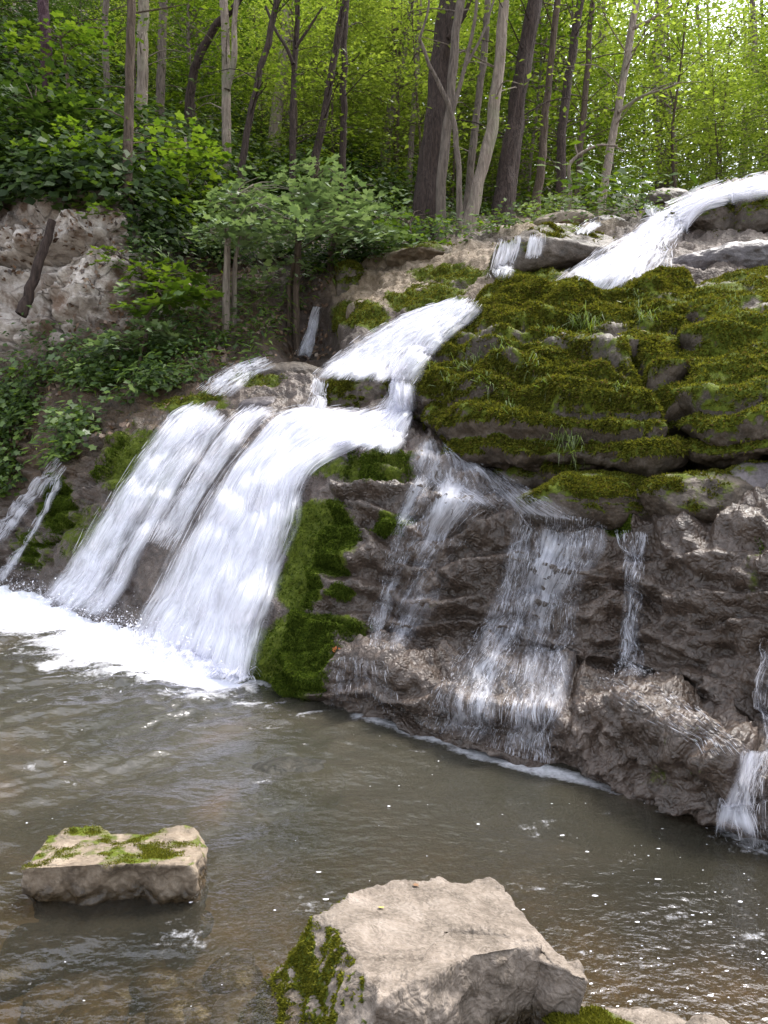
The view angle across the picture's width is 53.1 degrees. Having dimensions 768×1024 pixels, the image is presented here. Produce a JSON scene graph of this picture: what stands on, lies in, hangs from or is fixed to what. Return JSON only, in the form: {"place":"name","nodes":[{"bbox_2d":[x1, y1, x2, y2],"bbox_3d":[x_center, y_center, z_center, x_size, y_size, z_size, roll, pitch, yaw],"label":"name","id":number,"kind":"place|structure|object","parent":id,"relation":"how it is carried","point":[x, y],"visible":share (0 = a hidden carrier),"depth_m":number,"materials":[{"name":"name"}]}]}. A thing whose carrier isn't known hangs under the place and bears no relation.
{"place":"outdoors","nodes":[
{"label":"outdoors","id":0,"kind":"place"},
{"bbox_2d":[0,0,767,941],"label":"hillside","id":1,"kind":"structure","parent":0,"point":[632,664],"depth_m":4.93,"materials":[{"name":"stone"}]},
{"bbox_2d":[15,219,55,317],"bbox_3d":[-4.645,-3.252,10.245,0.538,1.335,0.146,-2,4,-27],"label":"dead log","id":2,"kind":"object","parent":1,"relation":"on","point":[30,286],"visible":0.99,"depth_m":10.21,"materials":[{"name":"brown wood"}]},
{"bbox_2d":[0,56,120,201],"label":"sapling","id":3,"kind":"object","parent":1,"relation":"on","point":[36,110],"visible":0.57,"depth_m":11.67,"materials":[{"name":"green plant"}]},
{"bbox_2d":[0,10,140,99],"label":"sapling","id":4,"kind":"object","parent":1,"relation":"on","point":[95,37],"visible":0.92,"depth_m":13.47,"materials":[{"name":"green plant"}]},
{"bbox_2d":[1,0,161,117],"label":"tree","id":5,"kind":"object","parent":1,"relation":"on","point":[43,8],"visible":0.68,"depth_m":13.89,"materials":[{"name":"brown plant"}]},
{"bbox_2d":[0,299,230,498],"bbox_3d":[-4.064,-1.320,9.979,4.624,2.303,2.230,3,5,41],"label":"undergrowth","id":6,"kind":"object","parent":1,"relation":"on","point":[152,361],"visible":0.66,"depth_m":9.50,"materials":[{"name":"green plant"}]},
{"bbox_2d":[9,110,232,222],"bbox_3d":[-4.114,-4.972,11.707,3.233,1.923,2.668,3,5,33],"label":"sapling","id":7,"kind":"object","parent":1,"relation":"on","point":[162,150],"visible":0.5,"depth_m":11.24,"materials":[{"name":"green plant"}]},
{"bbox_2d":[28,0,223,210],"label":"tree","id":8,"kind":"object","parent":1,"relation":"on","point":[127,112],"visible":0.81,"depth_m":10.88,"materials":[{"name":"brown plant"}]},
{"bbox_2d":[82,0,183,105],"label":"young tree","id":9,"kind":"object","parent":1,"relation":"on","point":[120,49],"visible":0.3,"depth_m":18.74,"materials":[{"name":"green plant"}]},
{"bbox_2d":[79,318,189,376],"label":"sapling","id":10,"kind":"object","parent":1,"relation":"on","point":[163,325],"visible":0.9,"depth_m":9.45,"materials":[{"name":"green plant"}]},
{"bbox_2d":[86,245,190,329],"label":"sapling","id":11,"kind":"object","parent":1,"relation":"on","point":[148,275],"visible":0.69,"depth_m":10.15,"materials":[{"name":"green plant"}]},
{"bbox_2d":[126,0,206,138],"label":"tree","id":12,"kind":"object","parent":1,"relation":"on","point":[160,75],"visible":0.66,"depth_m":16.91,"materials":[{"name":"grey plant"}]},
{"bbox_2d":[109,260,225,371],"bbox_3d":[-2.699,-2.356,9.810,1.446,1.542,1.444,0,4,0],"label":"sapling","id":13,"kind":"object","parent":1,"relation":"on","point":[174,286],"visible":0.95,"depth_m":9.62,"materials":[{"name":"green plant"}]},
{"bbox_2d":[0,208,335,476],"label":"undergrowth","id":14,"kind":"object","parent":1,"relation":"on","point":[125,423],"visible":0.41,"depth_m":10.50,"materials":[{"name":"green plant"}]},
{"bbox_2d":[116,0,221,129],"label":"tree","id":15,"kind":"object","parent":1,"relation":"on","point":[142,63],"visible":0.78,"depth_m":15.48,"materials":[{"name":"grey plant"}]},
{"bbox_2d":[145,136,239,231],"bbox_3d":[-3.306,-5.294,12.326,2.035,1.813,3.228,0,4,0],"label":"sapling","id":16,"kind":"object","parent":1,"relation":"on","point":[213,176],"visible":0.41,"depth_m":12.38,"materials":[{"name":"green plant"}]},
{"bbox_2d":[135,0,253,137],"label":"young tree","id":17,"kind":"object","parent":1,"relation":"on","point":[182,68],"visible":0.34,"depth_m":19.30,"materials":[{"name":"green plant"}]},
{"bbox_2d":[123,0,268,148],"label":"young tree","id":18,"kind":"object","parent":1,"relation":"on","point":[192,49],"visible":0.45,"depth_m":17.85,"materials":[{"name":"green plant"}]},
{"bbox_2d":[113,0,293,128],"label":"young tree","id":19,"kind":"object","parent":1,"relation":"on","point":[197,44],"visible":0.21,"depth_m":21.19,"materials":[{"name":"green plant"}]},
{"bbox_2d":[159,411,266,537],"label":"waterfall","id":20,"kind":"structure","parent":1,"relation":"on","point":[187,498],"depth_m":7.04,"materials":[{"name":"white liquid"}]},
{"bbox_2d":[184,0,242,135],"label":"tree","id":21,"kind":"object","parent":1,"relation":"on","point":[202,48],"visible":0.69,"depth_m":16.20,"materials":[{"name":"brown plant"}]},
{"bbox_2d":[159,0,299,186],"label":"tree","id":22,"kind":"object","parent":1,"relation":"on","point":[224,51],"visible":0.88,"depth_m":15.61,"materials":[{"name":"grey plant"}]},
{"bbox_2d":[0,0,462,217],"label":"undergrowth","id":23,"kind":"object","parent":1,"relation":"on","point":[34,183],"visible":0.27,"depth_m":11.68,"materials":[{"name":"green plant"}]},
{"bbox_2d":[120,216,366,365],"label":"undergrowth","id":24,"kind":"object","parent":1,"relation":"on","point":[264,310],"visible":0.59,"depth_m":10.45,"materials":[{"name":"green plant"}]},
{"bbox_2d":[178,0,326,211],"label":"tree","id":25,"kind":"object","parent":1,"relation":"on","point":[256,92],"visible":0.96,"depth_m":14.56,"materials":[{"name":"brown plant"}]},
{"bbox_2d":[134,407,391,681],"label":"waterfall","id":26,"kind":"structure","parent":1,"relation":"on","point":[232,553],"depth_m":6.04,"materials":[{"name":"white liquid"}]},
{"bbox_2d":[186,165,343,334],"bbox_3d":[-1.607,-3.582,10.479,2.286,2.337,2.798,0,4,0],"label":"maple sapling","id":27,"kind":"object","parent":1,"relation":"on","point":[263,202],"visible":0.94,"depth_m":10.29,"materials":[{"name":"green plant"}]},
{"bbox_2d":[215,0,369,163],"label":"young tree","id":28,"kind":"object","parent":1,"relation":"on","point":[320,27],"visible":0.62,"depth_m":18.08,"materials":[{"name":"green plant"}]},
{"bbox_2d":[240,1,354,164],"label":"tree","id":29,"kind":"object","parent":1,"relation":"on","point":[273,128],"visible":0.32,"depth_m":20.43,"materials":[{"name":"grey plant"}]},
{"bbox_2d":[110,171,487,271],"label":"undergrowth","id":30,"kind":"object","parent":1,"relation":"on","point":[148,216],"visible":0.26,"depth_m":11.20,"materials":[{"name":"green plant"}]},
{"bbox_2d":[255,0,368,205],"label":"tree","id":31,"kind":"object","parent":1,"relation":"on","point":[293,57],"visible":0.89,"depth_m":15.03,"materials":[{"name":"brown plant"}]},
{"bbox_2d":[265,0,389,211],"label":"tree","id":32,"kind":"object","parent":1,"relation":"on","point":[327,99],"visible":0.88,"depth_m":15.51,"materials":[{"name":"brown plant"}]},
{"bbox_2d":[242,150,423,355],"bbox_3d":[-0.358,-3.553,10.818,2.607,2.884,2.739,-3,5,-36],"label":"maple sapling","id":33,"kind":"object","parent":1,"relation":"on","point":[338,216],"visible":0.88,"depth_m":10.61,"materials":[{"name":"green plant"}]},
{"bbox_2d":[267,0,401,164],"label":"young tree","id":34,"kind":"object","parent":1,"relation":"on","point":[348,41],"visible":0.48,"depth_m":19.83,"materials":[{"name":"green plant"}]},
{"bbox_2d":[271,0,404,159],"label":"young tree","id":35,"kind":"object","parent":1,"relation":"on","point":[358,88],"visible":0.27,"depth_m":21.03,"materials":[{"name":"green plant"}]},
{"bbox_2d":[277,0,430,195],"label":"tree","id":36,"kind":"object","parent":1,"relation":"on","point":[343,132],"visible":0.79,"depth_m":16.00,"materials":[{"name":"brown plant"}]},
{"bbox_2d":[319,371,394,409],"bbox_3d":[-0.229,-1.058,7.458,0.829,0.651,0.751,0,4,0],"label":"mossy rock","id":37,"kind":"object","parent":1,"relation":"on","point":[349,391],"visible":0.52,"depth_m":7.15,"materials":[{"name":"stone"}]},
{"bbox_2d":[22,0,696,211],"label":"undergrowth","id":38,"kind":"object","parent":1,"relation":"on","point":[565,182],"visible":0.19,"depth_m":16.49,"materials":[{"name":"green plant"}]},
{"bbox_2d":[331,377,411,449],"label":"waterfall","id":39,"kind":"structure","parent":1,"relation":"on","point":[381,430],"depth_m":6.04,"materials":[{"name":"white liquid"}]},
{"bbox_2d":[8,410,764,700],"bbox_3d":[-1.352,0.155,6.678,1.419,2.328,8.632,-4,6,-44],"label":"moss","id":40,"kind":"object","parent":1,"relation":"on","point":[298,682],"visible":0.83,"depth_m":5.39,"materials":[{"name":"plant"}]},
{"bbox_2d":[317,0,468,182],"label":"young tree","id":41,"kind":"object","parent":1,"relation":"on","point":[376,53],"visible":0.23,"depth_m":21.31,"materials":[{"name":"green plant"}]},
{"bbox_2d":[51,180,739,468],"bbox_3d":[-0.667,-2.806,10.607,11.399,4.590,8.091,2,5,28],"label":"moss","id":42,"kind":"object","parent":1,"relation":"on","point":[335,324],"visible":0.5,"depth_m":8.86,"materials":[{"name":"plant"}]},
{"bbox_2d":[308,0,484,184],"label":"young tree","id":43,"kind":"object","parent":1,"relation":"on","point":[385,84],"visible":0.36,"depth_m":20.13,"materials":[{"name":"green plant"}]},
{"bbox_2d":[323,299,475,381],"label":"waterfall","id":44,"kind":"structure","parent":1,"relation":"on","point":[381,349],"depth_m":7.75,"materials":[{"name":"white liquid"}]},
{"bbox_2d":[61,0,767,207],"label":"trunks","id":45,"kind":"object","parent":1,"relation":"on","point":[657,66],"depth_m":27.35,"materials":[{"name":"wood"}]},
{"bbox_2d":[351,0,484,194],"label":"young tree","id":46,"kind":"object","parent":1,"relation":"on","point":[418,115],"visible":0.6,"depth_m":17.83,"materials":[{"name":"green plant"}]},
{"bbox_2d":[386,241,454,267],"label":"mossy rock","id":47,"kind":"object","parent":1,"relation":"on","point":[429,250],"visible":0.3,"depth_m":10.30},
{"bbox_2d":[360,0,510,241],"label":"tree","id":48,"kind":"object","parent":1,"relation":"on","point":[424,198],"visible":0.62,"depth_m":12.88,"materials":[{"name":"brown plant"}]},
{"bbox_2d":[374,0,523,240],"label":"tree","id":49,"kind":"object","parent":1,"relation":"on","point":[442,168],"visible":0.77,"depth_m":12.04,"materials":[{"name":"grey plant"}]},
{"bbox_2d":[390,23,507,211],"bbox_3d":[1.744,-10.009,19.926,3.356,4.682,3.337,-1,4,-16],"label":"young tree","id":50,"kind":"object","parent":1,"relation":"on","point":[459,127],"visible":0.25,"depth_m":19.94,"materials":[{"name":"green plant"}]},
{"bbox_2d":[418,0,494,236],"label":"tree","id":51,"kind":"object","parent":1,"relation":"on","point":[451,111],"visible":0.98,"depth_m":11.65,"materials":[{"name":"grey plant"}]},
{"bbox_2d":[386,0,561,234],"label":"tree","id":52,"kind":"object","parent":1,"relation":"on","point":[486,150],"visible":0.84,"depth_m":12.26,"materials":[{"name":"grey plant"}]},
{"bbox_2d":[415,0,545,213],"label":"young tree","id":53,"kind":"object","parent":1,"relation":"on","point":[493,50],"visible":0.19,"depth_m":20.97,"materials":[{"name":"green plant"}]},
{"bbox_2d":[416,0,559,214],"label":"tree","id":54,"kind":"object","parent":1,"relation":"on","point":[474,134],"visible":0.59,"depth_m":14.15,"materials":[{"name":"grey plant"}]},
{"bbox_2d":[391,0,622,229],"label":"tree","id":55,"kind":"object","parent":1,"relation":"on","point":[508,172],"visible":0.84,"depth_m":12.86,"materials":[{"name":"brown plant"}]},
{"bbox_2d":[328,174,688,261],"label":"undergrowth","id":56,"kind":"object","parent":1,"relation":"on","point":[533,214],"visible":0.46,"depth_m":10.21,"materials":[{"name":"green plant"}]},
{"bbox_2d":[473,0,621,218],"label":"tree","id":57,"kind":"object","parent":1,"relation":"on","point":[540,172],"visible":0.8,"depth_m":14.73,"materials":[{"name":"brown plant"}]},
{"bbox_2d":[455,0,644,206],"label":"young tree","id":58,"kind":"object","parent":1,"relation":"on","point":[564,69],"visible":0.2,"depth_m":22.44,"materials":[{"name":"green plant"}]},
{"bbox_2d":[449,0,651,216],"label":"young tree","id":59,"kind":"object","parent":1,"relation":"on","point":[529,169],"visible":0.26,"depth_m":21.15,"materials":[{"name":"green plant"}]},
{"bbox_2d":[405,265,698,481],"bbox_3d":[1.322,-1.187,6.547,2.610,1.960,3.699,2,4,21],"label":"mossy boulder","id":60,"kind":"object","parent":1,"relation":"on","point":[633,429],"visible":0.84,"depth_m":5.35,"materials":[{"name":"plant"}]},
{"bbox_2d":[416,288,742,470],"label":"grass","id":61,"kind":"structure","parent":60,"relation":"on","point":[580,326],"depth_m":5.56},
{"bbox_2d":[488,220,615,279],"bbox_3d":[1.843,-2.748,8.460,1.380,0.828,1.405,0,4,0],"label":"mossy rock","id":62,"kind":"object","parent":1,"relation":"on","point":[562,246],"visible":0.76,"depth_m":7.89,"materials":[{"name":"stone"}]},
{"bbox_2d":[490,0,631,211],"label":"tree","id":63,"kind":"object","parent":1,"relation":"on","point":[561,129],"visible":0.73,"depth_m":16.14,"materials":[{"name":"brown plant"}]},
{"bbox_2d":[470,0,686,207],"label":"young tree","id":64,"kind":"object","parent":1,"relation":"on","point":[541,48],"visible":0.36,"depth_m":19.13,"materials":[{"name":"green plant"}]},
{"bbox_2d":[516,469,649,529],"bbox_3d":[1.340,-0.073,4.860,1.012,0.404,0.832,0,4,0],"label":"mossy rock","id":65,"kind":"object","parent":1,"relation":"on","point":[601,498],"visible":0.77,"depth_m":4.54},
{"bbox_2d":[529,0,666,209],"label":"tree","id":66,"kind":"object","parent":1,"relation":"on","point":[583,117],"visible":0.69,"depth_m":17.56,"materials":[{"name":"brown plant"}]},
{"bbox_2d":[569,65,665,206],"bbox_3d":[5.772,-9.275,19.186,2.419,3.512,2.341,2,4,24],"label":"young tree","id":67,"kind":"object","parent":1,"relation":"on","point":[605,141],"visible":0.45,"depth_m":19.11,"materials":[{"name":"green plant"}]},
{"bbox_2d":[568,47,672,206],"bbox_3d":[6.284,-10.446,21.285,3.142,4.384,3.124,3,5,33],"label":"young tree","id":68,"kind":"object","parent":1,"relation":"on","point":[631,116],"visible":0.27,"depth_m":21.13,"materials":[{"name":"green plant"}]},
{"bbox_2d":[570,211,687,288],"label":"waterfall","id":69,"kind":"structure","parent":1,"relation":"on","point":[619,256],"depth_m":7.07,"materials":[{"name":"white liquid"}]},
{"bbox_2d":[535,0,736,213],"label":"tree","id":70,"kind":"object","parent":1,"relation":"on","point":[621,85],"visible":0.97,"depth_m":13.11,"materials":[{"name":"grey plant"}]},
{"bbox_2d":[579,0,721,197],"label":"young tree","id":71,"kind":"object","parent":1,"relation":"on","point":[669,66],"visible":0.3,"depth_m":22.84,"materials":[{"name":"green plant"}]},
{"bbox_2d":[603,0,738,197],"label":"young tree","id":72,"kind":"object","parent":1,"relation":"on","point":[674,81],"visible":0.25,"depth_m":24.55,"materials":[{"name":"green plant"}]},
{"bbox_2d":[593,0,752,187],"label":"young tree","id":73,"kind":"object","parent":1,"relation":"on","point":[672,54],"visible":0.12,"depth_m":28.18,"materials":[{"name":"green plant"}]},
{"bbox_2d":[589,0,762,187],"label":"young tree","id":74,"kind":"object","parent":1,"relation":"on","point":[674,108],"visible":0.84,"depth_m":18.00,"materials":[{"name":"green plant"}]},
{"bbox_2d":[636,468,753,523],"bbox_3d":[1.857,-0.072,4.500,0.762,0.386,0.686,0,4,0],"label":"mossy rock","id":75,"kind":"object","parent":1,"relation":"on","point":[705,496],"visible":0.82,"depth_m":4.25,"materials":[{"name":"stone"}]},
{"bbox_2d":[662,194,739,230],"bbox_3d":[3.654,-3.140,8.582,1.074,0.678,1.067,0,4,0],"label":"mossy rock","id":76,"kind":"object","parent":1,"relation":"on","point":[719,215],"visible":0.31,"depth_m":8.11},
{"bbox_2d":[651,30,767,191],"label":"young tree","id":77,"kind":"object","parent":1,"relation":"on","point":[704,113],"visible":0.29,"depth_m":22.46,"materials":[{"name":"green plant"}]},
{"bbox_2d":[662,7,767,190],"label":"young tree","id":78,"kind":"object","parent":1,"relation":"on","point":[744,28],"visible":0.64,"depth_m":20.66,"materials":[{"name":"green plant"}]},
{"bbox_2d":[664,47,767,191],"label":"young tree","id":79,"kind":"object","parent":1,"relation":"on","point":[716,180],"visible":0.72,"depth_m":18.85,"materials":[{"name":"green plant"}]},
{"bbox_2d":[664,288,767,470],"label":"mossy boulder","id":80,"kind":"object","parent":1,"relation":"on","point":[721,395],"visible":0.79,"depth_m":4.71,"materials":[{"name":"plant"}]},
{"bbox_2d":[666,239,767,270],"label":"rock","id":81,"kind":"object","parent":1,"relation":"on","point":[751,254],"visible":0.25,"depth_m":6.79,"materials":[{"name":"stone"}]},
{"bbox_2d":[673,176,767,222],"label":"waterfall","id":82,"kind":"structure","parent":1,"relation":"on","point":[732,193],"depth_m":8.05,"materials":[{"name":"white liquid"}]},
{"bbox_2d":[684,264,767,323],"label":"mossy boulder","id":83,"kind":"object","parent":1,"relation":"on","point":[754,280],"visible":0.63,"depth_m":5.98,"materials":[{"name":"plant"}]},
{"bbox_2d":[694,0,767,182],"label":"young tree","id":84,"kind":"object","parent":1,"relation":"on","point":[752,53],"visible":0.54,"depth_m":21.59,"materials":[{"name":"green plant"}]},
{"bbox_2d":[715,18,767,177],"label":"young tree","id":85,"kind":"object","parent":1,"relation":"on","point":[760,89],"visible":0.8,"depth_m":18.15,"materials":[{"name":"green plant"}]},
{"bbox_2d":[724,459,767,488],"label":"mossy rock","id":86,"kind":"object","parent":1,"relation":"on","point":[753,472],"visible":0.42,"depth_m":4.28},
{"bbox_2d":[734,193,767,233],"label":"mossy rock","id":87,"kind":"object","parent":1,"relation":"on","point":[751,211],"visible":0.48,"depth_m":7.85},
{"bbox_2d":[0,585,767,861],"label":"water","id":88,"kind":"structure","parent":0,"point":[89,743],"depth_m":3.82,"materials":[{"name":"liquid"}]},
{"bbox_2d":[0,570,270,692],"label":"spray","id":89,"kind":"object","parent":88,"relation":"on","point":[107,636],"visible":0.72,"depth_m":6.58,"materials":[{"name":"liquid"}]},
{"bbox_2d":[50,405,221,614],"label":"waterfall","id":90,"kind":"structure","parent":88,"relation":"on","point":[157,471],"depth_m":7.51,"materials":[{"name":"white liquid"}]},
{"bbox_2d":[252,756,326,773],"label":"sunken rock","id":91,"kind":"object","parent":88,"relation":"in","point":[280,764],"visible":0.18,"depth_m":3.95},
{"bbox_2d":[0,858,767,1023],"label":"water","id":92,"kind":"structure","parent":0,"point":[568,916],"depth_m":3.23,"materials":[{"name":"liquid"}]},
{"bbox_2d":[0,951,29,1002],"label":"bed stone","id":93,"kind":"object","parent":92,"relation":"on","point":[11,981],"visible":0.62,"depth_m":2.62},
{"bbox_2d":[0,922,62,963],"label":"bed stone","id":94,"kind":"object","parent":92,"relation":"on","point":[25,934],"visible":0.45,"depth_m":2.81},
{"bbox_2d":[14,943,52,988],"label":"bed stone","id":95,"kind":"object","parent":92,"relation":"on","point":[35,967],"visible":0.77,"depth_m":2.68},
{"bbox_2d":[20,985,73,1023],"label":"bed stone","id":96,"kind":"object","parent":92,"relation":"on","point":[48,1004],"visible":0.79,"depth_m":2.47,"materials":[{"name":"stone"}]},
{"bbox_2d":[63,970,110,1002],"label":"bed stone","id":97,"kind":"object","parent":92,"relation":"on","point":[83,984],"visible":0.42,"depth_m":2.58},
{"bbox_2d":[63,990,128,1023],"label":"bed stone","id":98,"kind":"object","parent":92,"relation":"on","point":[103,1007],"visible":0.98,"depth_m":2.44,"materials":[{"name":"stone"}]},
{"bbox_2d":[60,938,135,973],"bbox_3d":[-1.052,1.641,2.906,0.328,0.191,0.250,0,4,0],"label":"sunken rock","id":99,"kind":"object","parent":92,"relation":"on","point":[77,959],"visible":0.27,"depth_m":2.79,"materials":[{"name":"stone"}]},
{"bbox_2d":[20,824,209,955],"bbox_3d":[-0.995,1.449,2.918,0.660,0.462,0.427,0,4,0],"label":"boulder","id":100,"kind":"object","parent":92,"relation":"on","point":[99,882],"visible":1,"depth_m":2.79,"materials":[{"name":"stone"}]},
{"bbox_2d":[98,965,137,1014],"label":"bed stone","id":101,"kind":"object","parent":92,"relation":"on","point":[121,977],"visible":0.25,"depth_m":2.62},
{"bbox_2d":[128,965,183,1010],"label":"bed stone","id":102,"kind":"object","parent":92,"relation":"on","point":[147,985],"visible":0.71,"depth_m":2.59,"materials":[{"name":"stone"}]},
{"bbox_2d":[145,987,216,1023],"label":"bed stone","id":103,"kind":"object","parent":92,"relation":"on","point":[181,1005],"visible":0.88,"depth_m":2.44,"materials":[{"name":"stone"}]},
{"bbox_2d":[202,955,262,994],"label":"bed stone","id":104,"kind":"object","parent":92,"relation":"on","point":[227,974],"visible":0.65,"depth_m":2.62,"materials":[{"name":"stone"}]},
{"bbox_2d":[210,989,256,1023],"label":"bed stone","id":105,"kind":"object","parent":92,"relation":"on","point":[228,1008],"visible":0.5,"depth_m":2.44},
{"bbox_2d":[236,876,587,1023],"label":"boulder","id":106,"kind":"object","parent":92,"relation":"on","point":[439,950],"visible":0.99,"depth_m":2.16,"materials":[{"name":"stone"}]},
{"bbox_2d":[541,1003,686,1023],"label":"rock","id":107,"kind":"object","parent":92,"relation":"on","point":[594,1014],"visible":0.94,"depth_m":2.10,"materials":[{"name":"stone"}]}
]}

